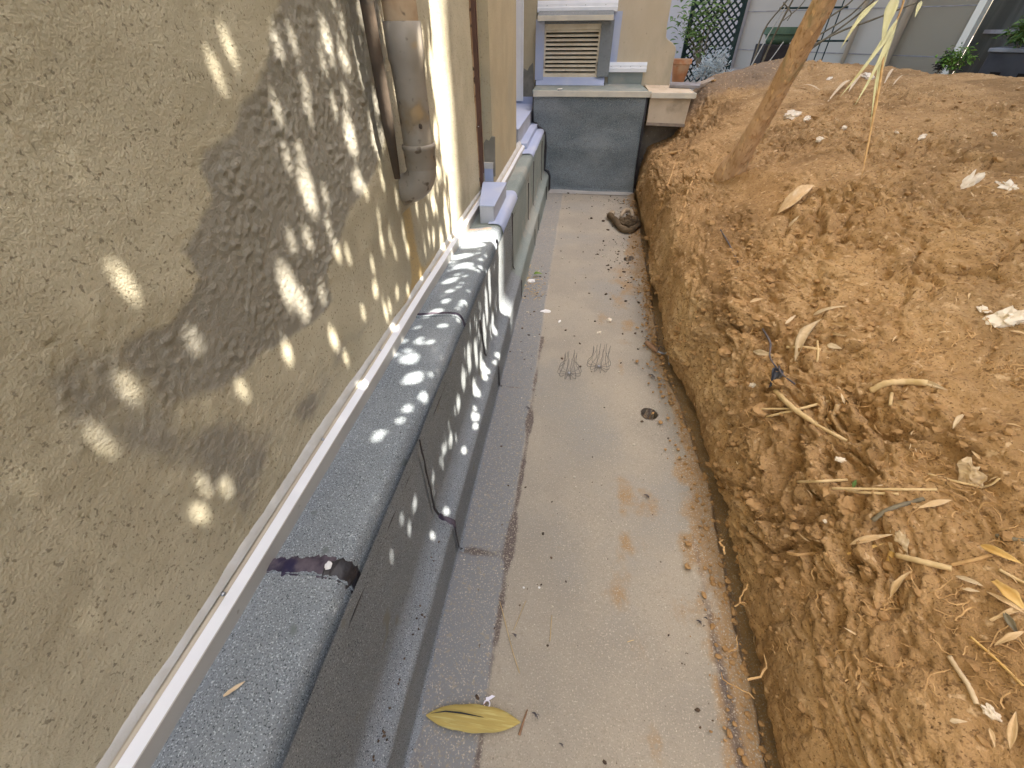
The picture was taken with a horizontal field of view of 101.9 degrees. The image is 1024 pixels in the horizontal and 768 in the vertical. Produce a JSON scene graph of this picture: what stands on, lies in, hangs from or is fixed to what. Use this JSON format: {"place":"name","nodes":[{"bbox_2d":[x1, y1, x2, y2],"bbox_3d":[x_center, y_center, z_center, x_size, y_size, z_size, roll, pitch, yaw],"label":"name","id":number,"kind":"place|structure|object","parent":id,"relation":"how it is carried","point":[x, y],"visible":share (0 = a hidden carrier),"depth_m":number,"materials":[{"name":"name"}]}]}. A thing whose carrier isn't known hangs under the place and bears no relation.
{"place":"outdoors","nodes":[
{"label":"outdoors","id":0,"kind":"place"},
{"bbox_2d":[408,185,781,767],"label":"trench floor","id":1,"kind":"structure","parent":0,"point":[611,695],"depth_m":1.53,"materials":[{"name":"concrete"}]},
{"bbox_2d":[151,133,548,767],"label":"felt upstand","id":2,"kind":"object","parent":1,"relation":"on","point":[315,659],"visible":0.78,"depth_m":1.07,"materials":[{"name":"fabric"}]},
{"bbox_2d":[223,681,244,696],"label":"dry leaf","id":3,"kind":"object","parent":2,"relation":"on","point":[232,689],"visible":1,"depth_m":0.72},
{"bbox_2d":[372,541,439,761],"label":"ledge specks","id":4,"kind":"object","parent":2,"relation":"on","point":[383,735],"visible":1,"depth_m":1.02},
{"bbox_2d":[479,162,517,232],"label":"painted block","id":5,"kind":"structure","parent":2,"relation":"on","point":[497,202],"depth_m":2.54,"materials":[{"name":"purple paint"}]},
{"bbox_2d":[426,704,520,732],"bbox_3d":[-0.111,0.948,1.179,0.270,0.011,0.067,5,41,6],"label":"bamboo leaf","id":6,"kind":"object","parent":1,"relation":"on","point":[472,718],"visible":1,"depth_m":1.18,"materials":[{"name":"plant"}]},
{"bbox_2d":[522,265,552,301],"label":"dry litter","id":7,"kind":"object","parent":1,"relation":"on","point":[532,285],"visible":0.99,"depth_m":3.13,"materials":[{"name":"plant"}]},
{"bbox_2d":[558,350,580,379],"bbox_3d":[0.322,-0.112,2.302,0.133,0.145,0.126,5,41,6],"label":"wire cage","id":8,"kind":"object","parent":1,"relation":"on","point":[568,372],"visible":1,"depth_m":2.32,"materials":[{"name":"metal"}]},
{"bbox_2d":[532,83,651,194],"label":"felt covered wall","id":9,"kind":"structure","parent":1,"relation":"on","point":[593,138],"depth_m":4.53,"materials":[{"name":"fabric"}]},
{"bbox_2d":[535,11,622,85],"bbox_3d":[0.697,-3.595,4.472,0.883,0.613,0.170,5,41,6],"label":"louvre vent","id":10,"kind":"object","parent":9,"relation":"on","point":[576,52],"visible":0.94,"depth_m":4.47,"materials":[{"name":"white paint"}]},
{"bbox_2d":[537,10,613,20],"bbox_3d":[0.654,-3.790,4.267,0.764,0.092,0.234,5,41,6],"label":"vent hood","id":11,"kind":"object","parent":10,"relation":"attached to","point":[581,15],"visible":1,"depth_m":4.22,"materials":[{"name":"concrete"}]},
{"bbox_2d":[537,0,675,86],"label":"beige garden wall","id":12,"kind":"structure","parent":9,"relation":"on","point":[643,31],"depth_m":4.42,"materials":[{"name":"paint"}]},
{"bbox_2d":[537,0,618,11],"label":"wall flashing","id":13,"kind":"object","parent":12,"relation":"attached to","point":[559,5],"depth_m":4.28,"materials":[{"name":"white metal"}]},
{"bbox_2d":[609,62,646,71],"bbox_3d":[1.252,-3.471,4.554,0.436,0.084,0.050,5,41,6],"label":"wall flashing","id":14,"kind":"object","parent":12,"relation":"attached to","point":[627,66],"depth_m":4.54,"materials":[{"name":"white metal"}]},
{"bbox_2d":[645,84,696,126],"bbox_3d":[1.681,-3.036,4.518,0.468,0.309,0.729,5,41,6],"label":"concrete ledge","id":15,"kind":"object","parent":9,"relation":"attached to","point":[667,105],"visible":0.9,"depth_m":4.29,"materials":[{"name":"concrete"}]},
{"bbox_2d":[669,82,700,87],"bbox_3d":[1.868,-3.230,4.493,0.316,0.035,0.184,12,42,15],"label":"metal tray","id":16,"kind":"object","parent":15,"relation":"on","point":[684,85],"visible":1,"depth_m":4.45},
{"bbox_2d":[672,58,692,81],"bbox_3d":[1.922,-3.582,4.754,0.218,0.215,0.218,5,41,6],"label":"terracotta pot","id":17,"kind":"object","parent":16,"relation":"on","point":[680,67],"visible":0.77,"depth_m":4.69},
{"bbox_2d":[697,77,713,88],"bbox_3d":[2.105,-3.277,4.524,0.171,0.100,0.079,0,41,1],"label":"broken tile","id":18,"kind":"object","parent":16,"relation":"on","point":[705,82],"visible":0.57,"depth_m":4.51,"materials":[{"name":"stone"}]},
{"bbox_2d":[475,192,713,764],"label":"floor crumbs","id":19,"kind":"object","parent":1,"relation":"on","point":[603,761],"visible":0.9,"depth_m":2.65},
{"bbox_2d":[588,345,610,372],"bbox_3d":[0.500,-0.153,2.344,0.127,0.149,0.130,-28,48,-28],"label":"wire cage","id":20,"kind":"object","parent":1,"relation":"on","point":[598,358],"visible":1,"depth_m":2.37,"materials":[{"name":"metal"}]},
{"bbox_2d":[526,193,685,736],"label":"pale floor crumbs","id":21,"kind":"object","parent":1,"relation":"on","point":[633,444],"visible":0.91,"depth_m":2.99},
{"bbox_2d":[607,208,641,232],"bbox_3d":[1.120,-1.617,4.069,0.281,0.116,0.520,-8,41,-8],"label":"crumpled rag","id":22,"kind":"object","parent":1,"relation":"on","point":[629,223],"visible":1,"depth_m":4.00,"materials":[{"name":"brown fabric"}]},
{"bbox_2d":[645,341,669,364],"bbox_3d":[0.886,-0.195,2.480,0.067,0.031,0.237,-16,43,-18],"label":"broken tool","id":23,"kind":"object","parent":1,"relation":"on","point":[651,346],"visible":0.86,"depth_m":2.49,"materials":[{"name":"brown wood"}]},
{"bbox_2d":[621,199,772,767],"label":"dirt crumbs","id":24,"kind":"object","parent":1,"relation":"on","point":[748,714],"visible":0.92,"depth_m":1.55,"materials":[{"name":"soil"}]},
{"bbox_2d":[670,53,963,90],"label":"courtyard","id":25,"kind":"structure","parent":0,"point":[689,73],"depth_m":7.29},
{"bbox_2d":[688,47,733,82],"bbox_3d":[2.621,-4.181,5.474,0.584,0.412,0.401,5,41,6],"label":"silver shrub","id":26,"kind":"object","parent":25,"relation":"on","point":[709,68],"visible":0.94,"depth_m":5.46,"materials":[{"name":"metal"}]},
{"bbox_2d":[681,0,747,81],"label":"lattice trellis","id":27,"kind":"object","parent":25,"relation":"on","point":[739,19],"visible":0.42,"depth_m":5.63,"materials":[{"name":"wood"}]},
{"bbox_2d":[667,0,735,71],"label":"climbing shrub","id":28,"kind":"object","parent":27,"relation":"attached to","point":[696,36],"visible":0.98,"depth_m":5.46,"materials":[{"name":"green plant"}]},
{"bbox_2d":[750,44,789,64],"bbox_3d":[3.760,-4.682,6.060,0.417,0.422,0.440,5,41,6],"label":"dark box","id":29,"kind":"object","parent":25,"relation":"on","point":[781,52],"visible":0.3,"depth_m":5.84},
{"bbox_2d":[764,27,797,43],"bbox_3d":[3.773,-4.910,5.860,0.427,0.183,0.427,5,41,6],"label":"green planter","id":30,"kind":"object","parent":29,"relation":"on","point":[784,35],"visible":0.83,"depth_m":5.75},
{"bbox_2d":[751,0,788,64],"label":"bare cane","id":31,"kind":"object","parent":25,"relation":"on","point":[769,33],"visible":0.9,"depth_m":5.25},
{"bbox_2d":[753,0,787,63],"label":"bare cane","id":32,"kind":"object","parent":25,"relation":"on","point":[765,28],"visible":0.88,"depth_m":5.25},
{"bbox_2d":[762,0,793,61],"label":"bare cane","id":33,"kind":"object","parent":25,"relation":"on","point":[771,41],"visible":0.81,"depth_m":5.17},
{"bbox_2d":[779,0,848,60],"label":"metal plant frame","id":34,"kind":"object","parent":25,"relation":"on","point":[835,7],"visible":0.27,"depth_m":5.80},
{"bbox_2d":[812,0,874,48],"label":"bare cane","id":35,"kind":"object","parent":25,"relation":"on","point":[855,16],"visible":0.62,"depth_m":4.92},
{"bbox_2d":[820,0,866,34],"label":"bare cane","id":36,"kind":"object","parent":25,"relation":"on","point":[843,19],"visible":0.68,"depth_m":4.87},
{"bbox_2d":[666,0,1023,73],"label":"courtyard building","id":37,"kind":"structure","parent":25,"relation":"on","point":[927,34],"depth_m":6.16,"materials":[{"name":"paint"}]},
{"bbox_2d":[814,2,916,45],"bbox_3d":[4.027,-4.176,4.882,0.961,0.445,0.109,14,43,17],"label":"bare cane","id":38,"kind":"object","parent":25,"relation":"on","point":[842,30],"visible":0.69,"depth_m":4.87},
{"bbox_2d":[932,50,951,73],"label":"purple plant","id":39,"kind":"object","parent":25,"relation":"on","point":[939,67],"visible":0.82,"depth_m":5.21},
{"bbox_2d":[935,42,979,73],"bbox_3d":[5.434,-3.991,5.112,0.385,0.333,0.396,5,41,6],"label":"green fern","id":40,"kind":"object","parent":25,"relation":"on","point":[953,64],"visible":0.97,"depth_m":5.09,"materials":[{"name":"green plant"}]},
{"bbox_2d":[978,47,1023,76],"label":"dark planter","id":41,"kind":"object","parent":25,"relation":"on","point":[1004,61],"visible":0.68,"depth_m":5.04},
{"bbox_2d":[993,15,1023,47],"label":"planter plant","id":42,"kind":"object","parent":41,"relation":"in","point":[1017,36],"visible":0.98,"depth_m":4.94,"materials":[{"name":"green plant"}]},
{"bbox_2d":[636,58,1023,767],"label":"earth bank","id":43,"kind":"structure","parent":0,"point":[922,730],"depth_m":1.41,"materials":[{"name":"soil"}]},
{"bbox_2d":[634,122,678,187],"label":"foundation wall","id":44,"kind":"structure","parent":43,"relation":"on","point":[652,134],"depth_m":4.58,"materials":[{"name":"concrete"}]},
{"bbox_2d":[659,162,675,209],"bbox_3d":[1.283,-1.632,3.412,0.020,0.222,0.606,15,43,17],"label":"thick root","id":45,"kind":"object","parent":43,"relation":"on","point":[668,183],"visible":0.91,"depth_m":3.34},
{"bbox_2d":[677,176,695,225],"bbox_3d":[1.215,-1.290,2.895,0.027,0.100,0.830,15,43,18],"label":"thick root","id":46,"kind":"object","parent":43,"relation":"on","point":[680,218],"visible":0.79,"depth_m":2.80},
{"bbox_2d":[753,349,772,355],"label":"dry leaf","id":47,"kind":"object","parent":43,"relation":"on","point":[761,352],"visible":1,"depth_m":1.64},
{"bbox_2d":[713,0,836,181],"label":"leaning tree","id":48,"kind":"object","parent":43,"relation":"on","point":[735,162],"visible":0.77,"depth_m":2.31,"materials":[{"name":"brown plant"}]},
{"bbox_2d":[840,0,921,179],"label":"hanging reed","id":49,"kind":"object","parent":48,"relation":"hanging from","point":[885,42],"visible":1,"depth_m":1.52,"materials":[{"name":"yellow plant"}]},
{"bbox_2d":[761,408,790,409],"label":"straw","id":50,"kind":"object","parent":43,"relation":"on","point":[775,409],"visible":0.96,"depth_m":1.48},
{"bbox_2d":[762,328,795,386],"bbox_3d":[1.010,-0.098,1.622,0.073,0.084,0.309,5,41,6],"label":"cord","id":51,"kind":"object","parent":43,"relation":"on","point":[778,374],"visible":0.98,"depth_m":1.55,"materials":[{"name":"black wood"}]},
{"bbox_2d":[783,110,801,119],"bbox_3d":[2.210,-2.110,3.273,0.124,0.076,0.117,-23,45,-23],"label":"lime lump","id":52,"kind":"object","parent":43,"relation":"on","point":[791,114],"visible":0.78,"depth_m":3.25,"materials":[{"name":"white stone"}]},
{"bbox_2d":[777,185,813,213],"bbox_3d":[1.548,-0.987,2.221,0.232,0.130,0.063,-19,44,-20],"label":"dry leaf","id":53,"kind":"object","parent":43,"relation":"on","point":[797,194],"visible":1,"depth_m":2.20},
{"bbox_2d":[773,389,817,424],"bbox_3d":[0.970,0.079,1.449,0.048,0.061,0.215,-3,41,-3],"label":"straw","id":54,"kind":"object","parent":43,"relation":"on","point":[787,403],"visible":1,"depth_m":1.41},
{"bbox_2d":[766,400,828,417],"bbox_3d":[0.986,0.096,1.438,0.152,0.126,0.036,12,42,14],"label":"straw","id":55,"kind":"object","parent":43,"relation":"on","point":[800,408],"visible":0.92,"depth_m":1.43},
{"bbox_2d":[786,552,827,556],"bbox_3d":[0.844,0.483,1.193,0.069,0.107,0.046,22,46,24],"label":"thick root","id":56,"kind":"object","parent":43,"relation":"on","point":[802,554],"visible":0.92,"depth_m":1.20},
{"bbox_2d":[794,319,821,360],"bbox_3d":[1.093,-0.174,1.563,0.042,0.111,0.166,32,50,32],"label":"dry leaf","id":57,"kind":"object","parent":43,"relation":"on","point":[803,334],"visible":1,"depth_m":1.55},
{"bbox_2d":[796,478,847,482],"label":"straw","id":58,"kind":"object","parent":43,"relation":"on","point":[825,480],"visible":1,"depth_m":1.22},
{"bbox_2d":[813,306,843,315],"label":"dry leaf","id":59,"kind":"object","parent":43,"relation":"on","point":[821,310],"visible":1,"depth_m":1.59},
{"bbox_2d":[814,424,847,441],"bbox_3d":[1.003,0.153,1.316,0.022,0.035,0.104,-14,43,-16],"label":"straw","id":60,"kind":"object","parent":43,"relation":"on","point":[831,432],"visible":1,"depth_m":1.30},
{"bbox_2d":[639,59,1023,762],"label":"soil crumbs","id":61,"kind":"object","parent":43,"relation":"on","point":[887,565],"visible":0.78,"depth_m":1.44,"materials":[{"name":"soil"}]},
{"bbox_2d":[825,404,839,421],"bbox_3d":[1.051,0.095,1.360,0.018,0.064,0.038,30,50,31],"label":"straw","id":62,"kind":"object","parent":43,"relation":"on","point":[836,407],"visible":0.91,"depth_m":1.35,"materials":[{"name":"plant"}]},
{"bbox_2d":[827,343,841,348],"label":"dry leaf","id":63,"kind":"object","parent":43,"relation":"on","point":[832,345],"visible":1,"depth_m":1.47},
{"bbox_2d":[828,80,851,100],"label":"dry leaf","id":64,"kind":"object","parent":43,"relation":"on","point":[840,86],"visible":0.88,"depth_m":3.50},
{"bbox_2d":[832,322,859,328],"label":"dry leaf","id":65,"kind":"object","parent":43,"relation":"on","point":[839,324],"visible":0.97,"depth_m":1.50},
{"bbox_2d":[835,495,858,515],"bbox_3d":[0.941,0.343,1.166,0.063,0.043,0.050,15,43,18],"label":"clod","id":66,"kind":"object","parent":43,"relation":"on","point":[846,505],"visible":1,"depth_m":1.16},
{"bbox_2d":[673,72,1023,750],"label":"root fibres","id":67,"kind":"object","parent":43,"relation":"on","point":[896,600],"visible":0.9,"depth_m":1.12,"materials":[{"name":"plant"}]},
{"bbox_2d":[850,534,892,544],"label":"dry leaf","id":68,"kind":"object","parent":43,"relation":"on","point":[866,538],"visible":1,"depth_m":1.07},
{"bbox_2d":[845,490,898,494],"bbox_3d":[0.984,0.302,1.143,0.023,0.086,0.092,-30,49,-30],"label":"straw","id":69,"kind":"object","parent":43,"relation":"on","point":[866,492],"visible":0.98,"depth_m":1.14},
{"bbox_2d":[728,86,1023,670],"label":"leaf shreds","id":70,"kind":"object","parent":43,"relation":"on","point":[974,453],"visible":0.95,"depth_m":1.27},
{"bbox_2d":[832,487,937,490],"bbox_3d":[1.004,0.289,1.129,0.190,0.116,0.019,17,44,20],"label":"straw","id":71,"kind":"object","parent":43,"relation":"on","point":[886,489],"visible":1,"depth_m":1.11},
{"bbox_2d":[885,412,895,421],"bbox_3d":[1.126,0.099,1.237,0.013,0.048,0.029,5,41,6],"label":"clay lump","id":72,"kind":"object","parent":43,"relation":"on","point":[890,417],"visible":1,"depth_m":1.23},
{"bbox_2d":[868,379,927,393],"bbox_3d":[1.198,0.002,1.291,0.122,0.090,0.040,19,44,21],"label":"thick root","id":73,"kind":"object","parent":43,"relation":"on","point":[895,382],"visible":1,"depth_m":1.28,"materials":[{"name":"wood"}]},
{"bbox_2d":[871,497,924,521],"bbox_3d":[1.001,0.324,1.081,0.114,0.077,0.016,-7,41,-8],"label":"straw","id":74,"kind":"object","parent":43,"relation":"on","point":[876,517],"visible":1,"depth_m":1.07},
{"bbox_2d":[888,530,908,554],"bbox_3d":[0.971,0.405,1.046,0.016,0.068,0.080,5,41,6],"label":"papery sheath","id":75,"kind":"object","parent":43,"relation":"on","point":[900,538],"visible":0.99,"depth_m":1.04,"materials":[{"name":"beige plant"}]},
{"bbox_2d":[890,570,912,596],"bbox_3d":[0.923,0.472,0.995,0.062,0.059,0.016,-29,48,-29],"label":"dry leaf","id":76,"kind":"object","parent":43,"relation":"on","point":[896,584],"visible":1,"depth_m":0.99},
{"bbox_2d":[902,331,914,337],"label":"clay lump","id":77,"kind":"object","parent":43,"relation":"on","point":[907,334],"visible":1,"depth_m":1.36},
{"bbox_2d":[895,552,951,571],"bbox_3d":[0.978,0.426,0.992,0.023,0.068,0.087,-28,48,-28],"label":"cane","id":78,"kind":"object","parent":43,"relation":"on","point":[929,563],"visible":1,"depth_m":0.98,"materials":[{"name":"plant"}]},
{"bbox_2d":[918,499,950,507],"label":"dry leaf","id":79,"kind":"object","parent":43,"relation":"on","point":[934,503],"visible":1,"depth_m":1.04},
{"bbox_2d":[927,380,946,389],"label":"dry leaf","id":80,"kind":"object","parent":43,"relation":"on","point":[934,384],"visible":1,"depth_m":1.22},
{"bbox_2d":[936,507,946,515],"bbox_3d":[1.066,0.317,1.034,0.024,0.021,0.021,-6,41,-6],"label":"clay lump","id":81,"kind":"object","parent":43,"relation":"on","point":[941,511],"visible":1,"depth_m":1.03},
{"bbox_2d":[928,473,982,487],"bbox_3d":[1.133,0.250,1.066,0.016,0.046,0.091,-28,48,-28],"label":"straw","id":82,"kind":"object","parent":43,"relation":"on","point":[965,483],"visible":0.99,"depth_m":1.05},
{"bbox_2d":[949,502,962,510],"bbox_3d":[1.099,0.305,1.027,0.023,0.016,0.025,5,41,6],"label":"clay lump","id":83,"kind":"object","parent":43,"relation":"on","point":[955,505],"visible":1,"depth_m":1.02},
{"bbox_2d":[953,414,963,427],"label":"dry leaf","id":84,"kind":"object","parent":43,"relation":"on","point":[958,418],"visible":1,"depth_m":1.12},
{"bbox_2d":[950,718,966,723],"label":"dry leaf","id":85,"kind":"object","parent":43,"relation":"on","point":[954,720],"visible":1,"depth_m":0.79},
{"bbox_2d":[946,655,979,704],"bbox_3d":[0.907,0.593,0.835,0.013,0.014,0.083,5,41,6],"label":"twig","id":86,"kind":"object","parent":43,"relation":"on","point":[966,682],"visible":1,"depth_m":0.83,"materials":[{"name":"wood"}]},
{"bbox_2d":[956,575,982,585],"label":"dry leaf","id":87,"kind":"object","parent":43,"relation":"on","point":[967,579],"visible":1,"depth_m":0.91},
{"bbox_2d":[949,553,992,566],"bbox_3d":[1.036,0.399,0.939,0.060,0.059,0.011,1,41,2],"label":"cane","id":88,"kind":"object","parent":43,"relation":"on","point":[979,558],"visible":1,"depth_m":0.93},
{"bbox_2d":[957,457,987,486],"bbox_3d":[1.149,0.226,1.043,0.019,0.061,0.068,-6,41,-6],"label":"papery sheath","id":89,"kind":"object","parent":43,"relation":"on","point":[969,472],"visible":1,"depth_m":1.04,"materials":[{"name":"beige plant"}]},
{"bbox_2d":[960,170,984,188],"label":"dry leaf","id":90,"kind":"object","parent":43,"relation":"on","point":[971,179],"visible":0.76,"depth_m":1.79,"materials":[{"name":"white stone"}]},
{"bbox_2d":[976,305,992,312],"bbox_3d":[1.500,-0.236,1.321,0.029,0.011,0.054,18,44,20],"label":"lime lump","id":91,"kind":"object","parent":43,"relation":"on","point":[981,308],"visible":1,"depth_m":1.32,"materials":[{"name":"white stone"}]},
{"bbox_2d":[976,424,993,432],"bbox_3d":[1.232,0.116,1.082,0.025,0.026,0.019,30,49,30],"label":"clay lump","id":92,"kind":"object","parent":43,"relation":"on","point":[985,428],"visible":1,"depth_m":1.08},
{"bbox_2d":[980,703,1001,721],"bbox_3d":[0.909,0.623,0.789,0.026,0.015,0.030,5,41,6],"label":"lime lump","id":93,"kind":"object","parent":43,"relation":"on","point":[989,711],"visible":1,"depth_m":0.79,"materials":[{"name":"white stone"}]},
{"bbox_2d":[988,728,995,746],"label":"dry leaf","id":94,"kind":"object","parent":43,"relation":"on","point":[992,735],"visible":1,"depth_m":0.76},
{"bbox_2d":[969,636,1023,686],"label":"straw","id":95,"kind":"object","parent":43,"relation":"on","point":[992,656],"visible":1,"depth_m":0.82,"materials":[{"name":"plant"}]},
{"bbox_2d":[981,544,1021,563],"bbox_3d":[1.068,0.375,0.911,0.016,0.029,0.062,-15,43,-16],"label":"dry leaf","id":96,"kind":"object","parent":43,"relation":"on","point":[995,550],"visible":1,"depth_m":0.91,"materials":[{"name":"plant"}]},
{"bbox_2d":[982,305,1023,327],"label":"lime lump","id":97,"kind":"object","parent":43,"relation":"on","point":[1010,316],"visible":1,"depth_m":1.26,"materials":[{"name":"white stone"}]},
{"bbox_2d":[986,591,1023,612],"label":"dry leaf","id":98,"kind":"object","parent":43,"relation":"on","point":[1006,601],"visible":1,"depth_m":0.85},
{"bbox_2d":[989,605,1023,621],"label":"dry leaf","id":99,"kind":"object","parent":43,"relation":"on","point":[1011,610],"visible":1,"depth_m":0.84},
{"bbox_2d":[995,179,1018,190],"bbox_3d":[2.045,-0.803,1.702,0.053,0.051,0.124,-20,44,-21],"label":"lime lump","id":100,"kind":"object","parent":43,"relation":"on","point":[1009,183],"visible":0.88,"depth_m":1.71,"materials":[{"name":"white stone"}]},
{"bbox_2d":[991,579,1023,608],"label":"dry leaf","id":101,"kind":"object","parent":43,"relation":"on","point":[1010,594],"visible":1,"depth_m":0.85,"materials":[{"name":"plant"}]},
{"bbox_2d":[995,631,1023,644],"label":"dry leaf","id":102,"kind":"object","parent":43,"relation":"on","point":[1009,636],"visible":1,"depth_m":0.82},
{"bbox_2d":[1002,611,1017,631],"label":"dry leaf","id":103,"kind":"object","parent":43,"relation":"on","point":[1010,621],"visible":1,"depth_m":0.83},
{"bbox_2d":[998,568,1023,583],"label":"straw","id":104,"kind":"object","parent":43,"relation":"on","point":[1010,575],"visible":1,"depth_m":0.88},
{"bbox_2d":[1007,712,1017,748],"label":"dry leaf","id":105,"kind":"object","parent":43,"relation":"on","point":[1012,729],"visible":1,"depth_m":0.75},
{"label":"ground","id":106,"kind":"structure","parent":0,"visible":0},
{"bbox_2d":[0,0,537,767],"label":"rendered house","id":107,"kind":"structure","parent":106,"relation":"on","point":[220,244],"depth_m":0.67,"materials":[{"name":"paint"}]},
{"bbox_2d":[96,189,480,767],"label":"edge flashing","id":108,"kind":"object","parent":107,"relation":"attached to","point":[147,738],"visible":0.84,"depth_m":0.87,"materials":[{"name":"metal"}]},
{"bbox_2d":[359,0,399,178],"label":"old pipe","id":109,"kind":"object","parent":107,"relation":"attached to","point":[374,46],"visible":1,"depth_m":1.19,"materials":[{"name":"metal"}]},
{"bbox_2d":[381,0,436,204],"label":"downpipe","id":110,"kind":"object","parent":107,"relation":"attached to","point":[401,23],"visible":1,"depth_m":1.29,"materials":[{"name":"grey plastic"}]},
{"bbox_2d":[469,0,483,186],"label":"brown corner strip","id":111,"kind":"object","parent":107,"relation":"attached to","point":[474,43],"visible":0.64,"depth_m":2.35,"materials":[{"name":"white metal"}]},
{"bbox_2d":[496,141,524,181],"bbox_3d":[-0.006,-1.742,3.303,0.060,0.095,1.360,5,41,6],"label":"edge flashing","id":112,"kind":"object","parent":107,"relation":"attached to","point":[508,170],"visible":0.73,"depth_m":3.27,"materials":[{"name":"metal"}]},
{"bbox_2d":[516,0,523,100],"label":"white trim","id":113,"kind":"structure","parent":107,"relation":"attached to","point":[519,42],"depth_m":4.50,"materials":[{"name":"paint"}]},
{"bbox_2d":[516,97,543,155],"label":"painted block","id":114,"kind":"structure","parent":107,"relation":"attached to","point":[529,133],"depth_m":4.16,"materials":[{"name":"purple paint"}]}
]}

